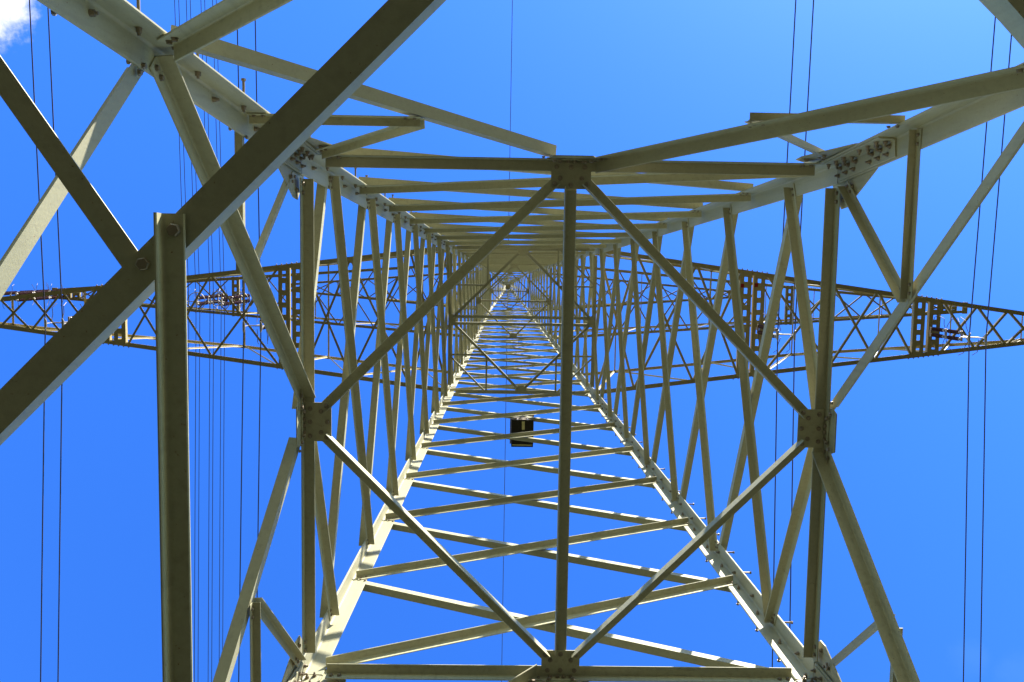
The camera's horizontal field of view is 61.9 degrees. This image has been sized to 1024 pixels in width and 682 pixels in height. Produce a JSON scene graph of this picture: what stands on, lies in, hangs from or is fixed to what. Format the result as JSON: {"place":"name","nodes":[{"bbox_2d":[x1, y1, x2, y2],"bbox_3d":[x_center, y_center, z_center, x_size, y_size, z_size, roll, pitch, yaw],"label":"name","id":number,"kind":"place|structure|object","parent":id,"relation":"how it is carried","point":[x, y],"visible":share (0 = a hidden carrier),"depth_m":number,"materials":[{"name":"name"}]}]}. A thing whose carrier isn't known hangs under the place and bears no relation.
{"place":"outdoors","nodes":[
{"label":"outdoors","id":0,"kind":"place"},
{"bbox_2d":[0,0,1023,681],"label":"sky","id":1,"kind":"structure","parent":0,"point":[596,78],"materials":[{"name":"blue"}]},
{"label":"ground","id":2,"kind":"structure","parent":0,"visible":0},
{"bbox_2d":[0,0,1023,681],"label":"lattice tower","id":3,"kind":"structure","parent":2,"relation":"on","point":[188,80],"depth_m":8.18,"materials":[{"name":"metal"}]},
{"bbox_2d":[3,283,49,307],"bbox_3d":[-20.235,-1.888,35.284,0.537,4.694,1.017,1,-85,-1],"label":"insulator string","id":4,"kind":"object","parent":3,"relation":"hanging from","point":[9,292],"visible":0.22,"depth_m":34.78,"materials":[{"name":"brown ceramic"}]},
{"bbox_2d":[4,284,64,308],"bbox_3d":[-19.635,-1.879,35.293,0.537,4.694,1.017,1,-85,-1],"label":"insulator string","id":5,"kind":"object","parent":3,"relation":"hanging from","point":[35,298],"visible":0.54,"depth_m":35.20,"materials":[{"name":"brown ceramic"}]},
{"bbox_2d":[44,302,81,328],"bbox_3d":[-11.411,-0.538,22.473,0.537,2.584,1.017,1,-85,-1],"label":"insulator string","id":6,"kind":"object","parent":3,"relation":"hanging from","point":[62,322],"visible":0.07,"depth_m":21.48,"materials":[{"name":"metal"}]},
{"bbox_2d":[29,0,45,681],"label":"power line","id":7,"kind":"object","parent":6,"relation":"attached to","point":[44,344],"visible":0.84,"depth_m":21.22,"materials":[{"name":"metal"}]},
{"bbox_2d":[47,8,62,681],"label":"power line","id":8,"kind":"object","parent":6,"relation":"attached to","point":[62,384],"visible":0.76,"depth_m":21.23,"materials":[{"name":"metal"}]},
{"bbox_2d":[187,287,227,312],"bbox_3d":[-12.508,-1.722,35.410,0.716,4.694,1.017,1,-85,-1],"label":"insulator string","id":9,"kind":"object","parent":3,"relation":"hanging from","point":[203,303],"visible":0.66,"depth_m":34.63,"materials":[{"name":"brown ceramic"}]},
{"bbox_2d":[174,0,181,206],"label":"power line","id":10,"kind":"object","parent":9,"relation":"attached to","point":[179,136],"visible":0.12,"depth_m":32.34,"materials":[{"name":"metal"}]},
{"bbox_2d":[178,0,188,410],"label":"power line","id":11,"kind":"object","parent":9,"relation":"attached to","point":[187,269],"visible":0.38,"depth_m":33.51,"materials":[{"name":"metal"}]},
{"bbox_2d":[186,0,195,681],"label":"power line","id":12,"kind":"object","parent":9,"relation":"attached to","point":[195,446],"visible":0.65,"depth_m":33.27,"materials":[{"name":"metal"}]},
{"bbox_2d":[190,0,199,650],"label":"power line","id":13,"kind":"object","parent":9,"relation":"attached to","point":[199,430],"visible":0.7,"depth_m":33.66,"materials":[{"name":"metal"}]},
{"bbox_2d":[209,289,250,313],"bbox_3d":[-11.538,-1.708,35.425,0.716,4.694,1.017,1,-85,-1],"label":"insulator string","id":14,"kind":"object","parent":3,"relation":"hanging from","point":[233,297],"visible":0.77,"depth_m":35.01,"materials":[{"name":"brown ceramic"}]},
{"bbox_2d":[201,8,209,668],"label":"power line","id":15,"kind":"object","parent":14,"relation":"attached to","point":[209,448],"visible":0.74,"depth_m":33.28,"materials":[{"name":"metal"}]},
{"bbox_2d":[204,0,213,681],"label":"power line","id":16,"kind":"object","parent":14,"relation":"attached to","point":[213,391],"visible":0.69,"depth_m":33.65,"materials":[{"name":"metal"}]},
{"bbox_2d":[212,0,221,659],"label":"power line","id":17,"kind":"object","parent":14,"relation":"attached to","point":[220,425],"visible":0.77,"depth_m":33.27,"materials":[{"name":"metal"}]},
{"bbox_2d":[216,0,224,649],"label":"power line","id":18,"kind":"object","parent":14,"relation":"attached to","point":[224,384],"visible":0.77,"depth_m":33.63,"materials":[{"name":"metal"}]},
{"bbox_2d":[242,307,268,343],"bbox_3d":[-6.503,-0.464,22.551,0.537,2.584,1.017,1,-85,-1],"label":"insulator string","id":19,"kind":"object","parent":3,"relation":"hanging from","point":[261,327],"visible":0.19,"depth_m":21.62,"materials":[{"name":"metal"}]},
{"bbox_2d":[237,30,243,681],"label":"power line","id":20,"kind":"object","parent":19,"relation":"attached to","point":[242,432],"visible":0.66,"depth_m":21.30,"materials":[{"name":"metal"}]},
{"bbox_2d":[255,20,260,597],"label":"power line","id":21,"kind":"object","parent":19,"relation":"attached to","point":[260,339],"visible":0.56,"depth_m":21.30,"materials":[{"name":"metal"}]},
{"bbox_2d":[501,0,512,681],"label":"earth wire","id":22,"kind":"object","parent":3,"relation":"attached to","point":[507,303],"visible":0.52,"depth_m":66.45,"materials":[{"name":"metal"}]},
{"bbox_2d":[510,415,534,446],"bbox_3d":[0.248,2.216,21.025,0.600,0.840,0.752,1,-85,-1],"label":"nest box","id":23,"kind":"object","parent":3,"relation":"attached to","point":[521,424],"visible":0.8,"depth_m":20.76,"materials":[{"name":"wood"}]},
{"bbox_2d":[756,312,795,352],"bbox_3d":[6.894,-0.243,22.764,0.537,2.584,1.017,1,-85,-1],"label":"insulator string","id":24,"kind":"object","parent":3,"relation":"hanging from","point":[776,334],"visible":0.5,"depth_m":22.12,"materials":[{"name":"metal"}]},
{"bbox_2d":[772,0,796,666],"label":"power line","id":25,"kind":"object","parent":24,"relation":"attached to","point":[778,316],"visible":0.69,"depth_m":21.50,"materials":[{"name":"metal"}]},
{"bbox_2d":[789,0,813,628],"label":"power line","id":26,"kind":"object","parent":24,"relation":"attached to","point":[796,312],"visible":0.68,"depth_m":21.51,"materials":[{"name":"metal"}]},
{"bbox_2d":[929,314,987,354],"bbox_3d":[11.765,-0.170,22.840,0.537,2.584,1.017,1,-85,-1],"label":"insulator string","id":27,"kind":"object","parent":3,"relation":"hanging from","point":[946,331],"visible":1,"depth_m":22.84,"materials":[{"name":"brown ceramic"}]},
{"bbox_2d":[963,17,995,681],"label":"power line","id":28,"kind":"object","parent":27,"relation":"attached to","point":[968,374],"visible":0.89,"depth_m":21.58,"materials":[{"name":"metal"}]},
{"bbox_2d":[980,35,1011,681],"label":"power line","id":29,"kind":"object","parent":27,"relation":"attached to","point":[985,384],"visible":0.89,"depth_m":21.59,"materials":[{"name":"metal"}]}
]}

